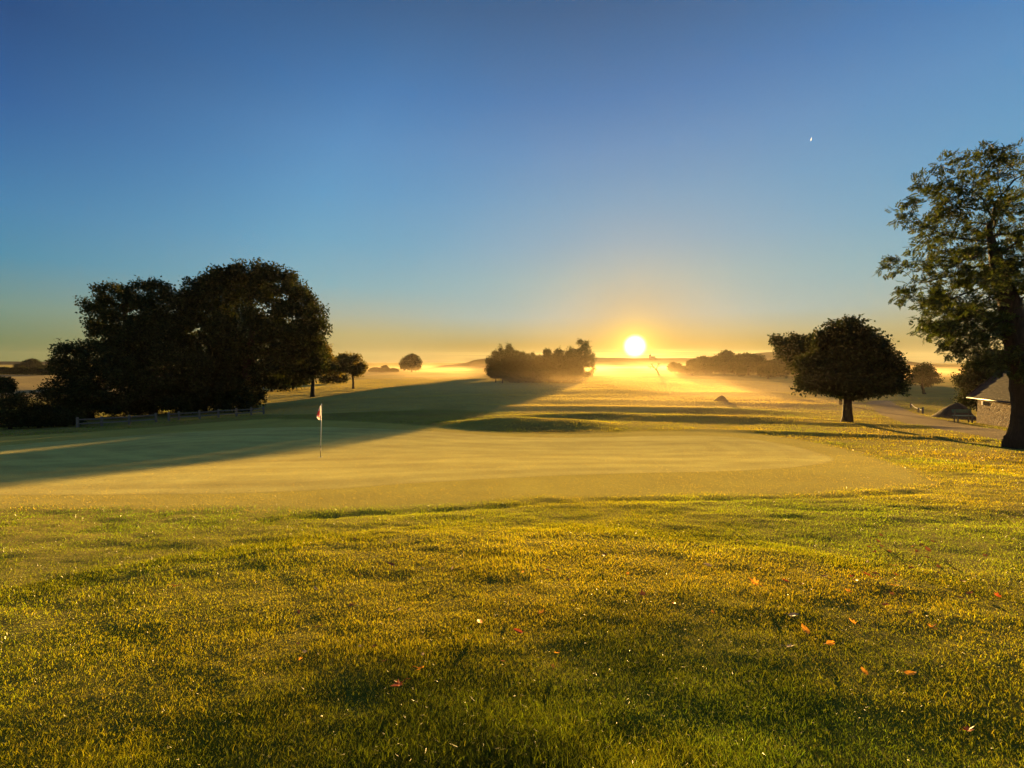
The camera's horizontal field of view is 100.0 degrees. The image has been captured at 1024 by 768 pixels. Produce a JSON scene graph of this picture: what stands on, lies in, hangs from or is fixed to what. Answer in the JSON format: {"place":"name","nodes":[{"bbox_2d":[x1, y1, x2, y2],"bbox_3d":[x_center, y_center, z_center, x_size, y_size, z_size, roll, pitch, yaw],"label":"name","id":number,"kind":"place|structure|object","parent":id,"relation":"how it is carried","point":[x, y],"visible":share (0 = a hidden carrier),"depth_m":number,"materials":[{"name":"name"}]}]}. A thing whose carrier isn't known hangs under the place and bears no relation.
{"place":"outdoors","nodes":[
{"label":"outdoors","id":0,"kind":"place"},
{"bbox_2d":[0,361,219,364],"bbox_3d":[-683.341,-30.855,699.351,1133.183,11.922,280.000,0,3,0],"label":"hill","id":1,"kind":"structure","parent":0,"point":[9,362],"depth_m":653.37,"materials":[{"name":"plant"}]},
{"bbox_2d":[436,359,486,367],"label":"hill","id":2,"kind":"structure","parent":0,"point":[479,363],"depth_m":335.03,"materials":[{"name":"plant"}]},
{"bbox_2d":[0,363,1023,767],"bbox_3d":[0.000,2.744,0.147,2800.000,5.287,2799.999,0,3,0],"label":"ground","id":3,"kind":"structure","parent":0,"point":[170,459],"depth_m":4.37,"materials":[{"name":"green plant"}]},
{"bbox_2d":[0,376,18,409],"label":"hedge bush","id":4,"kind":"object","parent":3,"relation":"on","point":[8,384],"visible":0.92,"depth_m":33.03,"materials":[{"name":"green plant"}]},
{"bbox_2d":[0,389,48,428],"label":"hedge bush","id":5,"kind":"object","parent":3,"relation":"on","point":[10,418],"visible":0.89,"depth_m":28.89,"materials":[{"name":"green plant"}]},
{"bbox_2d":[0,367,54,374],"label":"field hedge","id":6,"kind":"object","parent":3,"relation":"on","point":[22,371],"visible":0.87,"depth_m":154.77,"materials":[{"name":"green plant"}]},
{"bbox_2d":[19,358,42,367],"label":"broadleaf tree","id":7,"kind":"object","parent":3,"relation":"on","point":[27,362],"visible":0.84,"depth_m":228.42,"materials":[{"name":"green plant"}]},
{"bbox_2d":[31,364,47,367],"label":"broadleaf tree","id":8,"kind":"object","parent":3,"relation":"on","point":[36,365],"visible":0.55,"depth_m":227.42,"materials":[{"name":"green plant"}]},
{"bbox_2d":[18,402,65,427],"bbox_3d":[-33.219,2.219,30.271,2.801,1.981,2.512,1,3,16],"label":"hedge bush","id":9,"kind":"object","parent":3,"relation":"on","point":[41,419],"visible":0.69,"depth_m":29.78,"materials":[{"name":"green plant"}]},
{"bbox_2d":[30,336,151,418],"bbox_3d":[-35.110,-0.384,36.091,8.343,7.203,5.180,0,3,0],"label":"hawthorn tree","id":10,"kind":"object","parent":3,"relation":"on","point":[77,386],"visible":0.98,"depth_m":35.01,"materials":[{"name":"green plant"}]},
{"bbox_2d":[72,275,191,402],"bbox_3d":[-34.757,-3.471,39.925,10.320,13.117,5.606,0,3,0],"label":"ash tree","id":11,"kind":"object","parent":3,"relation":"on","point":[104,310],"visible":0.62,"depth_m":38.69,"materials":[{"name":"green plant"}]},
{"bbox_2d":[94,309,214,415],"bbox_3d":[-32.743,-1.886,39.524,10.259,10.010,6.276,0,3,0],"label":"holm oak tree","id":12,"kind":"object","parent":3,"relation":"on","point":[165,357],"visible":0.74,"depth_m":38.39,"materials":[{"name":"green plant"}]},
{"bbox_2d":[76,406,264,426],"bbox_3d":[-27.043,2.660,35.146,1.354,1.169,12.230,2,4,38],"label":"rail fence","id":13,"kind":"object","parent":3,"relation":"on","point":[129,421],"visible":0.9,"depth_m":34.55,"materials":[{"name":"brown wood"}]},
{"bbox_2d":[235,376,258,411],"bbox_3d":[-26.646,1.053,43.046,2.517,3.778,2.010,0,3,0],"label":"golden shrub","id":14,"kind":"object","parent":3,"relation":"on","point":[251,400],"visible":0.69,"depth_m":42.92,"materials":[{"name":"green plant"}]},
{"bbox_2d":[168,257,332,411],"bbox_3d":[-26.130,-4.882,44.377,16.886,15.968,10.224,0,3,0],"label":"sycamore tree","id":15,"kind":"object","parent":3,"relation":"on","point":[232,328],"visible":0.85,"depth_m":42.16,"materials":[{"name":"green plant"}]},
{"bbox_2d":[261,371,292,391],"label":"copse tree","id":16,"kind":"object","parent":3,"relation":"on","point":[288,378],"visible":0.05,"depth_m":69.69,"materials":[{"name":"green plant"}]},
{"bbox_2d":[289,374,310,388],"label":"copse tree","id":17,"kind":"object","parent":3,"relation":"on","point":[297,385],"visible":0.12,"depth_m":73.80,"materials":[{"name":"green plant"}]},
{"bbox_2d":[310,341,339,396],"bbox_3d":[-27.929,-2.169,61.840,6.755,8.546,4.071,0,3,0],"label":"lime tree","id":18,"kind":"object","parent":3,"relation":"on","point":[334,362],"visible":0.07,"depth_m":61.83,"materials":[{"name":"green plant"}]},
{"bbox_2d":[317,374,349,383],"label":"copse tree","id":19,"kind":"object","parent":3,"relation":"on","point":[327,378],"visible":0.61,"depth_m":90.74,"materials":[{"name":"green plant"}]},
{"bbox_2d":[330,351,368,388],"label":"rowan tree","id":20,"kind":"object","parent":3,"relation":"on","point":[353,366],"visible":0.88,"depth_m":75.13,"materials":[{"name":"green plant"}]},
{"bbox_2d":[368,367,379,371],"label":"broadleaf tree","id":21,"kind":"object","parent":3,"relation":"on","point":[374,369],"visible":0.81,"depth_m":194.20,"materials":[{"name":"green plant"}]},
{"bbox_2d":[379,365,389,371],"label":"broadleaf tree","id":22,"kind":"object","parent":3,"relation":"on","point":[385,368],"visible":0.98,"depth_m":193.61,"materials":[{"name":"green plant"}]},
{"bbox_2d":[388,368,398,371],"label":"broadleaf tree","id":23,"kind":"object","parent":3,"relation":"on","point":[393,370],"visible":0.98,"depth_m":193.67,"materials":[{"name":"green plant"}]},
{"bbox_2d":[391,678,409,685],"bbox_3d":[-0.568,1.519,2.187,0.110,0.016,0.059,9,-4,-38],"label":"fallen leaf","id":24,"kind":"object","parent":3,"relation":"on","point":[397,683],"visible":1,"depth_m":2.19,"materials":[{"name":"brown plant"}]},
{"bbox_2d":[399,353,422,371],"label":"broadleaf tree","id":25,"kind":"object","parent":3,"relation":"on","point":[412,361],"visible":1,"depth_m":188.29,"materials":[{"name":"green plant"}]},
{"bbox_2d":[0,377,942,513],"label":"mown turf","id":26,"kind":"structure","parent":3,"relation":"on","point":[561,394],"depth_m":39.66,"materials":[{"name":"green plant"}]},
{"bbox_2d":[483,348,502,372],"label":"pine tree","id":27,"kind":"object","parent":3,"relation":"on","point":[491,357],"visible":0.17,"depth_m":130.31,"materials":[{"name":"green plant"}]},
{"bbox_2d":[486,360,500,382],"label":"pine tree","id":28,"kind":"object","parent":3,"relation":"on","point":[489,369],"visible":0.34,"depth_m":98.11,"materials":[{"name":"green plant"}]},
{"bbox_2d":[490,348,514,379],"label":"pine tree","id":29,"kind":"object","parent":3,"relation":"on","point":[507,353],"visible":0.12,"depth_m":111.81,"materials":[{"name":"green plant"}]},
{"bbox_2d":[491,356,514,382],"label":"pine tree","id":30,"kind":"object","parent":3,"relation":"on","point":[500,371],"visible":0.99,"depth_m":95.75,"materials":[{"name":"green plant"}]},
{"bbox_2d":[497,342,516,355],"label":"pine tree","id":31,"kind":"object","parent":3,"relation":"on","point":[512,351],"visible":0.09,"depth_m":133.91,"materials":[{"name":"green plant"}]},
{"bbox_2d":[501,355,516,382],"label":"pine tree","id":32,"kind":"object","parent":3,"relation":"on","point":[509,357],"visible":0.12,"depth_m":98.32,"materials":[{"name":"green plant"}]},
{"bbox_2d":[514,628,522,633],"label":"fallen leaf","id":33,"kind":"object","parent":3,"relation":"on","point":[517,630],"visible":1,"depth_m":2.67,"materials":[{"name":"plant"}]},
{"bbox_2d":[507,354,531,382],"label":"pine tree","id":34,"kind":"object","parent":3,"relation":"on","point":[518,366],"visible":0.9,"depth_m":95.62,"materials":[{"name":"green plant"}]},
{"bbox_2d":[515,349,523,360],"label":"pine tree","id":35,"kind":"object","parent":3,"relation":"on","point":[517,352],"visible":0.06,"depth_m":115.35,"materials":[{"name":"green plant"}]},
{"bbox_2d":[517,351,538,381],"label":"pine tree","id":36,"kind":"object","parent":3,"relation":"on","point":[522,356],"visible":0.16,"depth_m":98.37,"materials":[{"name":"green plant"}]},
{"bbox_2d":[526,352,535,359],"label":"pine tree","id":37,"kind":"object","parent":3,"relation":"on","point":[529,356],"visible":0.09,"depth_m":111.97,"materials":[{"name":"green plant"}]},
{"bbox_2d":[520,354,544,382],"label":"pine tree","id":38,"kind":"object","parent":3,"relation":"on","point":[530,371],"visible":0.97,"depth_m":95.68,"materials":[{"name":"green plant"}]},
{"bbox_2d":[536,358,551,380],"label":"pine tree","id":39,"kind":"object","parent":3,"relation":"on","point":[543,371],"visible":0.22,"depth_m":98.15,"materials":[{"name":"green plant"}]},
{"bbox_2d":[535,347,560,381],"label":"pine tree","id":40,"kind":"object","parent":3,"relation":"on","point":[546,352],"visible":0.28,"depth_m":97.93,"materials":[{"name":"green plant"}]},
{"bbox_2d":[544,352,571,382],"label":"pine tree","id":41,"kind":"object","parent":3,"relation":"on","point":[557,377],"visible":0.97,"depth_m":95.52,"materials":[{"name":"green plant"}]},
{"bbox_2d":[551,345,566,359],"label":"pine tree","id":42,"kind":"object","parent":3,"relation":"on","point":[558,351],"visible":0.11,"depth_m":115.36,"materials":[{"name":"green plant"}]},
{"bbox_2d":[558,353,577,381],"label":"pine tree","id":43,"kind":"object","parent":3,"relation":"on","point":[562,356],"visible":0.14,"depth_m":98.39,"materials":[{"name":"green plant"}]},
{"bbox_2d":[561,362,580,382],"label":"pine tree","id":44,"kind":"object","parent":3,"relation":"on","point":[572,371],"visible":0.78,"depth_m":95.78,"materials":[{"name":"green plant"}]},
{"bbox_2d":[560,350,584,377],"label":"pine tree","id":45,"kind":"object","parent":3,"relation":"on","point":[568,355],"visible":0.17,"depth_m":108.70,"materials":[{"name":"green plant"}]},
{"bbox_2d":[573,358,583,381],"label":"pine tree","id":46,"kind":"object","parent":3,"relation":"on","point":[579,368],"visible":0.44,"depth_m":100.98,"materials":[{"name":"green plant"}]},
{"bbox_2d":[564,338,596,377],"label":"pine tree","id":47,"kind":"object","parent":3,"relation":"on","point":[587,357],"visible":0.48,"depth_m":125.47,"materials":[{"name":"green plant"}]},
{"bbox_2d":[648,363,659,374],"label":"bare tree","id":48,"kind":"object","parent":3,"relation":"on","point":[655,368],"visible":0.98,"depth_m":149.85,"materials":[{"name":"brown plant"}]},
{"bbox_2d":[666,362,682,373],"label":"broadleaf tree","id":49,"kind":"object","parent":3,"relation":"on","point":[673,367],"visible":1,"depth_m":168.23,"materials":[{"name":"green plant"}]},
{"bbox_2d":[683,358,700,374],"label":"broadleaf tree","id":50,"kind":"object","parent":3,"relation":"on","point":[692,366],"visible":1,"depth_m":148.92,"materials":[{"name":"green plant"}]},
{"bbox_2d":[695,356,720,374],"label":"broadleaf tree","id":51,"kind":"object","parent":3,"relation":"on","point":[709,364],"visible":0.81,"depth_m":157.45,"materials":[{"name":"green plant"}]},
{"bbox_2d":[703,369,726,373],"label":"broadleaf tree","id":52,"kind":"object","parent":3,"relation":"on","point":[719,372],"visible":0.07,"depth_m":169.50,"materials":[{"name":"green plant"}]},
{"bbox_2d":[714,395,727,401],"bbox_3d":[23.381,1.699,48.111,1.395,0.886,2.808,0,3,0],"label":"grass heap","id":53,"kind":"object","parent":3,"relation":"on","point":[722,398],"depth_m":47.59,"materials":[{"name":"plant"}]},
{"bbox_2d":[713,349,734,373],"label":"broadleaf tree","id":54,"kind":"object","parent":3,"relation":"on","point":[724,357],"visible":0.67,"depth_m":163.35,"materials":[{"name":"green plant"}]},
{"bbox_2d":[736,367,746,376],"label":"broadleaf tree","id":55,"kind":"object","parent":3,"relation":"on","point":[741,371],"visible":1,"depth_m":138.72,"materials":[{"name":"green plant"}]},
{"bbox_2d":[727,352,766,374],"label":"broadleaf tree","id":56,"kind":"object","parent":3,"relation":"on","point":[748,361],"visible":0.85,"depth_m":147.75,"materials":[{"name":"green plant"}]},
{"bbox_2d":[748,577,761,585],"bbox_3d":[1.894,1.538,3.318,0.150,0.018,0.081,32,38,34],"label":"fallen leaf","id":57,"kind":"object","parent":3,"relation":"on","point":[754,581],"visible":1,"depth_m":3.33,"materials":[{"name":"orange plant"}]},
{"bbox_2d":[756,360,778,378],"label":"broadleaf tree","id":58,"kind":"object","parent":3,"relation":"on","point":[768,368],"visible":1,"depth_m":119.29,"materials":[{"name":"green plant"}]},
{"bbox_2d":[771,357,798,376],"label":"broadleaf tree","id":59,"kind":"object","parent":3,"relation":"on","point":[779,363],"visible":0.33,"depth_m":127.67,"materials":[{"name":"green plant"}]},
{"bbox_2d":[767,331,842,404],"bbox_3d":[30.086,-1.552,43.984,8.094,7.760,4.241,0,3,0],"label":"field maple tree","id":60,"kind":"object","parent":3,"relation":"on","point":[789,348],"visible":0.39,"depth_m":43.57,"materials":[{"name":"green plant"}]},
{"bbox_2d":[801,624,811,636],"bbox_3d":[1.837,1.534,2.679,0.039,0.016,0.101,0,16,4],"label":"fallen leaf","id":61,"kind":"object","parent":3,"relation":"on","point":[805,629],"visible":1,"depth_m":2.69,"materials":[{"name":"orange plant"}]},
{"bbox_2d":[825,640,834,644],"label":"fallen leaf","id":62,"kind":"object","parent":3,"relation":"on","point":[829,642],"visible":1,"depth_m":2.55,"materials":[{"name":"orange plant"}]},
{"bbox_2d":[789,313,913,422],"bbox_3d":[21.619,-0.966,27.780,7.467,7.361,5.429,0,3,0],"label":"horse chestnut tree","id":63,"kind":"object","parent":3,"relation":"on","point":[848,360],"visible":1,"depth_m":26.66,"materials":[{"name":"green plant"}]},
{"bbox_2d":[861,667,869,676],"bbox_3d":[1.882,1.531,2.286,0.026,0.013,0.060,-1,3,-15],"label":"fallen leaf","id":64,"kind":"object","parent":3,"relation":"on","point":[865,671],"visible":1,"depth_m":2.29,"materials":[{"name":"orange plant"}]},
{"bbox_2d":[900,670,916,674],"bbox_3d":[2.102,1.528,2.279,0.072,0.014,0.028,-18,10,29],"label":"fallen leaf","id":65,"kind":"object","parent":3,"relation":"on","point":[908,672],"visible":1,"depth_m":2.28,"materials":[{"name":"orange plant"}]},
{"bbox_2d":[910,403,923,413],"bbox_3d":[35.783,2.136,38.043,0.191,0.752,6.983,2,4,37],"label":"rope barrier","id":66,"kind":"object","parent":3,"relation":"on","point":[911,405],"visible":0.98,"depth_m":36.66,"materials":[{"name":"white wood"}]},
{"bbox_2d":[905,362,944,393],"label":"tree","id":67,"kind":"object","parent":3,"relation":"on","point":[923,372],"visible":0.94,"depth_m":61.45,"materials":[{"name":"green plant"}]},
{"bbox_2d":[872,138,1023,449],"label":"ash tree","id":68,"kind":"object","parent":3,"relation":"on","point":[1001,276],"visible":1,"depth_m":15.28,"materials":[{"name":"green plant"}]},
{"bbox_2d":[931,403,976,419],"bbox_3d":[32.347,2.021,31.512,1.690,1.306,3.456,0,3,0],"label":"earth mound","id":69,"kind":"object","parent":3,"relation":"on","point":[945,412],"visible":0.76,"depth_m":31.35,"materials":[{"name":"brown soil"}]},
{"bbox_2d":[952,409,973,422],"bbox_3d":[29.333,2.107,27.923,1.150,0.901,0.341,0,3,6],"label":"bench","id":70,"kind":"object","parent":3,"relation":"on","point":[955,411],"visible":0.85,"depth_m":27.99,"materials":[{"name":"green paint"}]},
{"bbox_2d":[959,725,973,730],"bbox_3d":[2.023,1.533,1.911,0.078,0.014,0.042,-19,-15,0],"label":"fallen leaf","id":71,"kind":"object","parent":3,"relation":"on","point":[967,728],"visible":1,"depth_m":1.91,"materials":[{"name":"brown plant"}]},
{"bbox_2d":[950,348,1003,411],"bbox_3d":[41.229,-0.266,37.058,5.961,5.655,2.926,0,3,0],"label":"tree","id":72,"kind":"object","parent":3,"relation":"on","point":[968,380],"visible":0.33,"depth_m":36.84,"materials":[{"name":"green plant"}]},
{"bbox_2d":[966,368,1010,426],"bbox_3d":[31.437,-0.051,24.949,5.010,6.635,5.410,1,3,20],"label":"stone hut","id":73,"kind":"object","parent":3,"relation":"on","point":[995,408],"visible":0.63,"depth_m":26.51,"materials":[{"name":"stone"}]},
{"bbox_3d":[-6.189,2.363,13.884,0.128,0.005,0.128,0,3,0],"label":"hole cup","id":74,"kind":"object","parent":3,"relation":"in","visible":0},
{"bbox_2d":[317,404,321,456],"bbox_3d":[-6.197,1.520,13.827,0.191,1.769,0.110,0,3,0],"label":"golf flag","id":75,"kind":"object","parent":74,"relation":"in","point":[319,415],"visible":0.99,"depth_m":13.80,"materials":[{"name":"red fabric"}]},
{"bbox_2d":[0,459,1023,603],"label":"sloping grass","id":76,"kind":"structure","parent":0,"point":[12,523],"depth_m":5.19,"materials":[{"name":"green plant"}]},
{"bbox_2d":[0,397,1023,476],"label":"rough grass","id":77,"kind":"structure","parent":0,"point":[889,451],"depth_m":23.76,"materials":[{"name":"green plant"}]},
{"bbox_2d":[0,0,1023,362],"label":"sky","id":78,"kind":"structure","parent":0,"point":[456,180],"materials":[{"name":"blue"}]},
{"bbox_2d":[532,352,934,364],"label":"hill","id":79,"kind":"structure","parent":0,"point":[642,361],"depth_m":560.07,"materials":[{"name":"plant"}]}
]}

